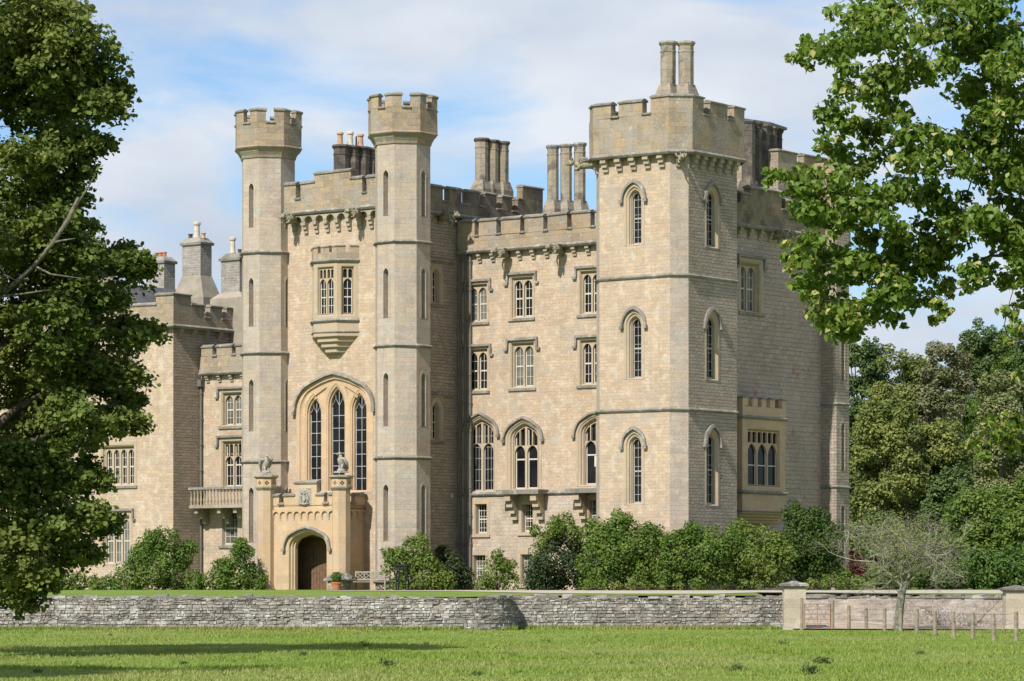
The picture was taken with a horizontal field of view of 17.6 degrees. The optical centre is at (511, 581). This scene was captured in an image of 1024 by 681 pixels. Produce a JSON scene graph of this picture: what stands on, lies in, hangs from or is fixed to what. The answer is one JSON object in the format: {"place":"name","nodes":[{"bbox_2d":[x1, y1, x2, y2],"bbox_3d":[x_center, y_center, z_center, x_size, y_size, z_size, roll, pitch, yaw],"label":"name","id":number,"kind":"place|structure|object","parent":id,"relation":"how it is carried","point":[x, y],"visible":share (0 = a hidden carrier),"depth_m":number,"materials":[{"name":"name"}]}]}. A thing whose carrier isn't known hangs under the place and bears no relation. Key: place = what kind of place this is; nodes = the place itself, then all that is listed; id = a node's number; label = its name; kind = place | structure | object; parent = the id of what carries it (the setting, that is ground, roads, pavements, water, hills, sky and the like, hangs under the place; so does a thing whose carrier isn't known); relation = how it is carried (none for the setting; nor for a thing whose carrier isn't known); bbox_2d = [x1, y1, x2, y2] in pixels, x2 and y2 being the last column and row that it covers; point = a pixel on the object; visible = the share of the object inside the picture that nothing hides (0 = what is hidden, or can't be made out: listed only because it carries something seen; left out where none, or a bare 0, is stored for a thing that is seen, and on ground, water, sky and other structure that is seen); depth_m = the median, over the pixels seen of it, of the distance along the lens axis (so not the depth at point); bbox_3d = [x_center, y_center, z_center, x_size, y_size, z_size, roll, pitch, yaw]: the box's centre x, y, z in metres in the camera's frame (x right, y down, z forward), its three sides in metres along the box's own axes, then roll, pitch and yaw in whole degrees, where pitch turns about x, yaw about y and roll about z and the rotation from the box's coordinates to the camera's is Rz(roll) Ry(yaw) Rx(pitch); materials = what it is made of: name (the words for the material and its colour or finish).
{"place":"outdoors","nodes":[
{"label":"outdoors","id":0,"kind":"place"},
{"bbox_2d":[0,623,781,630],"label":"long grass","id":1,"kind":"structure","parent":0,"point":[518,627],"depth_m":149.75,"materials":[{"name":"green plant"}]},
{"bbox_2d":[0,593,1023,680],"bbox_3d":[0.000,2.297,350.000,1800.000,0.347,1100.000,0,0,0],"label":"field","id":2,"kind":"structure","parent":0,"point":[256,641],"depth_m":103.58,"materials":[{"name":"green plant"}]},
{"bbox_2d":[31,668,45,672],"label":"thistle","id":3,"kind":"object","parent":2,"relation":"on","point":[37,670],"visible":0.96,"depth_m":78.70,"materials":[{"name":"green plant"}]},
{"bbox_2d":[0,0,172,625],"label":"sycamore tree","id":4,"kind":"object","parent":2,"relation":"on","point":[55,66],"visible":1,"depth_m":93.77,"materials":[{"name":"green plant"}]},
{"bbox_2d":[177,660,188,664],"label":"thistle","id":5,"kind":"object","parent":2,"relation":"on","point":[184,662],"visible":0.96,"depth_m":88.57,"materials":[{"name":"green plant"}]},
{"bbox_2d":[0,594,514,629],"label":"stone wall","id":6,"kind":"structure","parent":2,"relation":"on","point":[490,612],"depth_m":149.93,"materials":[{"name":"grey stone"}]},
{"bbox_2d":[298,650,308,654],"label":"thistle","id":7,"kind":"object","parent":2,"relation":"on","point":[303,652],"visible":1,"depth_m":96.64,"materials":[{"name":"green plant"}]},
{"bbox_2d":[360,642,371,646],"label":"thistle","id":8,"kind":"object","parent":2,"relation":"on","point":[366,644],"visible":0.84,"depth_m":108.96,"materials":[{"name":"green plant"}]},
{"bbox_2d":[377,657,398,667],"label":"thistle","id":9,"kind":"object","parent":2,"relation":"on","point":[386,662],"visible":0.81,"depth_m":84.98,"materials":[{"name":"green plant"}]},
{"bbox_2d":[470,670,485,675],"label":"thistle","id":10,"kind":"object","parent":2,"relation":"on","point":[475,673],"visible":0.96,"depth_m":77.27,"materials":[{"name":"green plant"}]},
{"bbox_2d":[513,594,782,629],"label":"stone wall","id":11,"kind":"structure","parent":2,"relation":"on","point":[621,609],"depth_m":152.79,"materials":[{"name":"grey stone"}]},
{"bbox_2d":[728,663,748,671],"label":"thistle","id":12,"kind":"object","parent":2,"relation":"on","point":[736,666],"visible":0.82,"depth_m":78.73,"materials":[{"name":"green plant"}]},
{"bbox_2d":[773,640,786,644],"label":"thistle","id":13,"kind":"object","parent":2,"relation":"on","point":[780,641],"visible":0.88,"depth_m":113.36,"materials":[{"name":"green plant"}]},
{"bbox_2d":[779,581,808,629],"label":"gate pillar","id":14,"kind":"structure","parent":2,"relation":"on","point":[793,592],"depth_m":151.90,"materials":[{"name":"stone"}]},
{"bbox_2d":[799,662,822,673],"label":"thistle","id":15,"kind":"object","parent":2,"relation":"on","point":[810,668],"visible":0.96,"depth_m":77.26,"materials":[{"name":"green plant"}]},
{"bbox_2d":[800,598,833,629],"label":"field gate","id":16,"kind":"structure","parent":2,"relation":"on","point":[831,614],"depth_m":151.28,"materials":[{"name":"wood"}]},
{"bbox_2d":[811,655,833,663],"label":"thistle","id":17,"kind":"object","parent":2,"relation":"on","point":[821,659],"visible":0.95,"depth_m":87.64,"materials":[{"name":"green plant"}]},
{"bbox_2d":[766,594,1002,627],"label":"stone wall","id":18,"kind":"structure","parent":2,"relation":"on","point":[960,605],"depth_m":155.27,"materials":[{"name":"beige stone"}]},
{"bbox_2d":[760,0,1023,478],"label":"lime tree","id":19,"kind":"object","parent":2,"relation":"on","point":[987,143],"visible":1,"depth_m":30.76,"materials":[{"name":"green plant"}]},
{"bbox_2d":[802,499,992,630],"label":"bare tree","id":20,"kind":"object","parent":2,"relation":"on","point":[901,549],"visible":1,"depth_m":149.43,"materials":[{"name":"grey plant"}]},
{"bbox_2d":[847,605,1021,640],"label":"wire fence","id":21,"kind":"object","parent":2,"relation":"on","point":[973,622],"visible":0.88,"depth_m":137.12,"materials":[{"name":"grey wood"}]},
{"bbox_2d":[999,585,1023,629],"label":"gate pillar","id":22,"kind":"structure","parent":2,"relation":"on","point":[1013,598],"depth_m":151.45,"materials":[{"name":"stone"}]},
{"bbox_2d":[0,0,1023,455],"label":"sky","id":23,"kind":"structure","parent":0,"point":[527,74],"materials":[{"name":"blue"}]},
{"bbox_2d":[47,588,1002,596],"bbox_3d":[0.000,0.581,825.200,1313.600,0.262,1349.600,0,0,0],"label":"terrace","id":24,"kind":"structure","parent":0,"point":[210,592],"depth_m":157.28,"materials":[{"name":"green plant"}]},
{"bbox_2d":[57,571,107,589],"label":"shrub","id":25,"kind":"object","parent":24,"relation":"on","point":[95,582],"visible":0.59,"depth_m":175.80,"materials":[{"name":"green plant"}]},
{"bbox_2d":[99,525,207,589],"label":"shrub","id":26,"kind":"object","parent":24,"relation":"on","point":[145,556],"visible":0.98,"depth_m":179.47,"materials":[{"name":"green plant"}]},
{"bbox_2d":[199,537,268,589],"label":"shrub","id":27,"kind":"object","parent":24,"relation":"on","point":[225,578],"visible":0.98,"depth_m":179.67,"materials":[{"name":"green plant"}]},
{"bbox_2d":[330,571,341,589],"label":"potted plant","id":28,"kind":"object","parent":24,"relation":"on","point":[336,584],"visible":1,"depth_m":175.15,"materials":[{"name":"green plant"}]},
{"bbox_2d":[323,573,356,589],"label":"stone pedestal","id":29,"kind":"object","parent":24,"relation":"on","point":[345,581],"visible":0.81,"depth_m":176.33,"materials":[{"name":"grey stone"}]},
{"bbox_2d":[350,571,390,589],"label":"garden bench","id":30,"kind":"object","parent":24,"relation":"on","point":[371,573],"visible":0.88,"depth_m":176.45,"materials":[{"name":"grey wood"}]},
{"bbox_2d":[394,565,409,589],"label":"metal stand","id":31,"kind":"object","parent":24,"relation":"on","point":[399,567],"visible":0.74,"depth_m":172.00,"materials":[{"name":"black metal"}]},
{"bbox_2d":[378,530,456,589],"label":"shrub","id":32,"kind":"object","parent":24,"relation":"on","point":[440,578],"visible":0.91,"depth_m":174.12,"materials":[{"name":"green plant"}]},
{"bbox_2d":[0,40,852,597],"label":"castle","id":33,"kind":"structure","parent":24,"relation":"on","point":[486,364],"depth_m":179.13,"materials":[{"name":"beige stone"}]},
{"bbox_2d":[99,509,135,564],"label":"window","id":34,"kind":"structure","parent":33,"relation":"in","point":[117,549],"depth_m":194.08,"materials":[{"name":"stone"}]},
{"bbox_2d":[99,441,136,488],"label":"window","id":35,"kind":"structure","parent":33,"relation":"in","point":[121,456],"depth_m":194.13,"materials":[{"name":"stone"}]},
{"bbox_2d":[214,386,241,428],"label":"window","id":36,"kind":"structure","parent":33,"relation":"in","point":[230,399],"depth_m":192.15,"materials":[{"name":"stone"}]},
{"bbox_2d":[214,435,241,489],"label":"window","id":37,"kind":"structure","parent":33,"relation":"in","point":[230,446],"depth_m":192.19,"materials":[{"name":"stone"}]},
{"bbox_2d":[218,508,239,547],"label":"window","id":38,"kind":"structure","parent":33,"relation":"in","point":[228,532],"depth_m":192.15,"materials":[{"name":"stone"}]},
{"bbox_2d":[259,454,272,474],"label":"eagle statue","id":39,"kind":"object","parent":33,"relation":"on","point":[267,462],"visible":1,"depth_m":180.99,"materials":[{"name":"stone"}]},
{"bbox_2d":[291,371,374,492],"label":"great window","id":40,"kind":"structure","parent":33,"relation":"in","point":[332,427],"depth_m":181.39,"materials":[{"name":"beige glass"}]},
{"bbox_2d":[334,452,348,472],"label":"eagle statue","id":41,"kind":"object","parent":33,"relation":"on","point":[343,466],"visible":1,"depth_m":177.72,"materials":[{"name":"stone"}]},
{"bbox_2d":[430,263,444,307],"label":"window","id":42,"kind":"structure","parent":33,"relation":"in","point":[436,274],"depth_m":180.46,"materials":[{"name":"stone"}]},
{"bbox_2d":[430,397,444,443],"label":"window","id":43,"kind":"structure","parent":33,"relation":"in","point":[436,407],"depth_m":180.46,"materials":[{"name":"stone"}]},
{"bbox_2d":[458,278,492,325],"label":"window","id":44,"kind":"structure","parent":33,"relation":"in","point":[480,290],"depth_m":181.03,"materials":[{"name":"stone"}]},
{"bbox_2d":[458,343,493,393],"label":"window","id":45,"kind":"structure","parent":33,"relation":"in","point":[480,355],"depth_m":181.03,"materials":[{"name":"stone"}]},
{"bbox_2d":[468,551,487,583],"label":"window","id":46,"kind":"structure","parent":33,"relation":"in","point":[477,556],"depth_m":181.08,"materials":[{"name":"stone"}]},
{"bbox_2d":[457,412,499,491],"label":"window","id":47,"kind":"structure","parent":33,"relation":"in","point":[485,431],"depth_m":180.99,"materials":[{"name":"stone"}]},
{"bbox_2d":[471,500,489,536],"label":"window","id":48,"kind":"structure","parent":33,"relation":"in","point":[480,508],"depth_m":180.99,"materials":[{"name":"stone"}]},
{"bbox_2d":[503,270,538,321],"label":"window","id":49,"kind":"structure","parent":33,"relation":"in","point":[521,287],"depth_m":179.19,"materials":[{"name":"stone"}]},
{"bbox_2d":[503,337,539,390],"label":"window","id":50,"kind":"structure","parent":33,"relation":"in","point":[522,354],"depth_m":179.14,"materials":[{"name":"stone"}]},
{"bbox_2d":[501,416,544,489],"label":"window","id":51,"kind":"structure","parent":33,"relation":"in","point":[523,440],"depth_m":179.32,"materials":[{"name":"stone"}]},
{"bbox_2d":[517,551,533,587],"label":"window","id":52,"kind":"structure","parent":33,"relation":"in","point":[521,558],"depth_m":179.10,"materials":[{"name":"stone"}]},
{"bbox_2d":[517,500,535,535],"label":"window","id":53,"kind":"structure","parent":33,"relation":"in","point":[527,517],"depth_m":179.06,"materials":[{"name":"stone"}]},
{"bbox_2d":[571,411,595,485],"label":"window","id":54,"kind":"structure","parent":33,"relation":"in","point":[585,433],"depth_m":176.75,"materials":[{"name":"stone"}]},
{"bbox_2d":[572,265,595,317],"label":"window","id":55,"kind":"structure","parent":33,"relation":"in","point":[586,286],"depth_m":176.67,"materials":[{"name":"stone"}]},
{"bbox_2d":[572,334,595,387],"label":"window","id":56,"kind":"structure","parent":33,"relation":"in","point":[586,347],"depth_m":176.67,"materials":[{"name":"stone"}]},
{"bbox_2d":[584,496,595,532],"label":"window","id":57,"kind":"structure","parent":33,"relation":"in","point":[591,500],"depth_m":176.41,"materials":[{"name":"stone"}]},
{"bbox_2d":[618,180,647,245],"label":"window","id":58,"kind":"structure","parent":33,"relation":"in","point":[634,199],"depth_m":169.11,"materials":[{"name":"stone"}]},
{"bbox_2d":[618,426,647,504],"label":"window","id":59,"kind":"structure","parent":33,"relation":"in","point":[633,441],"depth_m":169.11,"materials":[{"name":"stone"}]},
{"bbox_2d":[619,305,647,379],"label":"window","id":60,"kind":"structure","parent":33,"relation":"in","point":[633,321],"depth_m":169.11,"materials":[{"name":"stone"}]},
{"bbox_2d":[703,181,723,248],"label":"window","id":61,"kind":"structure","parent":33,"relation":"in","point":[712,200],"depth_m":169.65,"materials":[{"name":"stone"}]},
{"bbox_2d":[703,307,723,380],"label":"window","id":62,"kind":"structure","parent":33,"relation":"in","point":[712,325],"depth_m":169.65,"materials":[{"name":"stone"}]},
{"bbox_2d":[703,424,723,505],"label":"window","id":63,"kind":"structure","parent":33,"relation":"in","point":[712,441],"depth_m":169.65,"materials":[{"name":"stone"}]},
{"bbox_2d":[737,253,767,316],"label":"window","id":64,"kind":"structure","parent":33,"relation":"in","point":[750,269],"depth_m":176.11,"materials":[{"name":"stone"}]},
{"bbox_2d":[433,545,475,589],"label":"shrub","id":65,"kind":"object","parent":24,"relation":"on","point":[460,572],"visible":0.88,"depth_m":179.02,"materials":[{"name":"green plant"}]},
{"bbox_2d":[473,547,521,589],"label":"shrub","id":66,"kind":"object","parent":24,"relation":"on","point":[502,565],"visible":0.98,"depth_m":174.20,"materials":[{"name":"green plant"}]},
{"bbox_2d":[529,510,583,588],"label":"shrub","id":67,"kind":"object","parent":24,"relation":"on","point":[558,527],"visible":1,"depth_m":171.78,"materials":[{"name":"green plant"}]},
{"bbox_2d":[521,527,594,589],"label":"shrub","id":68,"kind":"object","parent":24,"relation":"on","point":[539,571],"visible":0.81,"depth_m":171.78,"materials":[{"name":"green plant"}]},
{"bbox_2d":[572,508,676,589],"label":"shrub","id":69,"kind":"object","parent":24,"relation":"on","point":[618,551],"visible":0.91,"depth_m":164.81,"materials":[{"name":"green plant"}]},
{"bbox_2d":[582,577,701,589],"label":"shrub","id":70,"kind":"object","parent":24,"relation":"on","point":[631,581],"visible":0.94,"depth_m":163.12,"materials":[{"name":"green plant"}]},
{"bbox_2d":[651,519,747,589],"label":"shrub","id":71,"kind":"object","parent":24,"relation":"on","point":[703,559],"visible":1,"depth_m":163.92,"materials":[{"name":"green plant"}]},
{"bbox_2d":[715,517,797,589],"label":"shrub","id":72,"kind":"object","parent":24,"relation":"on","point":[762,558],"visible":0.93,"depth_m":164.62,"materials":[{"name":"green plant"}]},
{"bbox_2d":[719,574,877,589],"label":"shrub","id":73,"kind":"object","parent":24,"relation":"on","point":[823,586],"visible":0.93,"depth_m":164.12,"materials":[{"name":"green plant"}]},
{"bbox_2d":[776,499,847,589],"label":"shrub","id":74,"kind":"object","parent":24,"relation":"on","point":[809,560],"visible":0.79,"depth_m":169.84,"materials":[{"name":"green plant"}]},
{"bbox_2d":[846,550,867,589],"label":"shrub","id":75,"kind":"object","parent":24,"relation":"on","point":[857,572],"visible":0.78,"depth_m":173.86,"materials":[{"name":"red plant"}]},
{"bbox_2d":[832,562,883,589],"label":"shrub","id":76,"kind":"object","parent":24,"relation":"on","point":[848,573],"visible":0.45,"depth_m":179.74,"materials":[{"name":"green plant"}]},
{"bbox_2d":[849,405,879,584],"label":"broadleaf tree","id":77,"kind":"object","parent":24,"relation":"on","point":[853,411],"visible":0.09,"depth_m":260.76,"materials":[{"name":"green plant"}]},
{"bbox_2d":[849,336,891,490],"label":"broadleaf tree","id":78,"kind":"object","parent":24,"relation":"on","point":[863,357],"visible":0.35,"depth_m":290.90,"materials":[{"name":"green plant"}]},
{"bbox_2d":[849,510,913,595],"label":"broadleaf tree","id":79,"kind":"object","parent":24,"relation":"on","point":[871,515],"visible":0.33,"depth_m":213.22,"materials":[{"name":"green plant"}]},
{"bbox_2d":[849,393,931,596],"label":"tree","id":80,"kind":"object","parent":24,"relation":"on","point":[890,429],"visible":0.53,"depth_m":244.74,"materials":[{"name":"green plant"}]},
{"bbox_2d":[865,343,950,500],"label":"broadleaf tree","id":81,"kind":"object","parent":24,"relation":"on","point":[909,366],"visible":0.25,"depth_m":279.19,"materials":[{"name":"green plant"}]},
{"bbox_2d":[894,416,974,587],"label":"tree","id":82,"kind":"object","parent":24,"relation":"on","point":[939,445],"visible":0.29,"depth_m":248.57,"materials":[{"name":"green plant"}]},
{"bbox_2d":[918,540,969,594],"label":"broadleaf tree","id":83,"kind":"object","parent":24,"relation":"on","point":[951,552],"visible":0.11,"depth_m":204.04,"materials":[{"name":"green plant"}]},
{"bbox_2d":[913,339,975,450],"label":"broadleaf tree","id":84,"kind":"object","parent":24,"relation":"on","point":[933,395],"visible":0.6,"depth_m":275.21,"materials":[{"name":"green plant"}]},
{"bbox_2d":[868,542,1023,589],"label":"hedge","id":85,"kind":"object","parent":24,"relation":"on","point":[990,572],"visible":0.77,"depth_m":185.37,"materials":[{"name":"green plant"}]},
{"bbox_2d":[915,460,986,595],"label":"broadleaf tree","id":86,"kind":"object","parent":24,"relation":"on","point":[946,486],"visible":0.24,"depth_m":237.16,"materials":[{"name":"green plant"}]},
{"bbox_2d":[947,394,1003,486],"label":"broadleaf tree","id":87,"kind":"object","parent":24,"relation":"on","point":[970,413],"visible":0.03,"depth_m":287.48,"materials":[{"name":"green plant"}]},
{"bbox_2d":[949,316,1007,434],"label":"broadleaf tree","id":88,"kind":"object","parent":24,"relation":"on","point":[980,350],"visible":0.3,"depth_m":298.31,"materials":[{"name":"green plant"}]},
{"bbox_2d":[937,481,1020,595],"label":"broadleaf tree","id":89,"kind":"object","parent":24,"relation":"on","point":[965,502],"visible":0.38,"depth_m":222.99,"materials":[{"name":"green plant"}]},
{"bbox_2d":[968,369,1023,494],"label":"broadleaf tree","id":90,"kind":"object","parent":24,"relation":"on","point":[993,401],"visible":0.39,"depth_m":260.69,"materials":[{"name":"green plant"}]},
{"bbox_2d":[987,473,1023,581],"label":"broadleaf tree","id":91,"kind":"object","parent":24,"relation":"on","point":[1009,522],"visible":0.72,"depth_m":220.23,"materials":[{"name":"green plant"}]},
{"bbox_2d":[989,325,1023,478],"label":"broadleaf tree","id":92,"kind":"object","parent":24,"relation":"on","point":[1010,364],"visible":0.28,"depth_m":295.23,"materials":[{"name":"green plant"}]},
{"bbox_2d":[329,590,1002,593],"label":"gravel path","id":93,"kind":"structure","parent":0,"point":[721,591],"depth_m":160.44,"materials":[{"name":"beige gravel"}]},
{"bbox_2d":[792,619,1003,628],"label":"drive","id":94,"kind":"structure","parent":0,"point":[840,624],"depth_m":153.96,"materials":[{"name":"beige gravel"}]}
]}

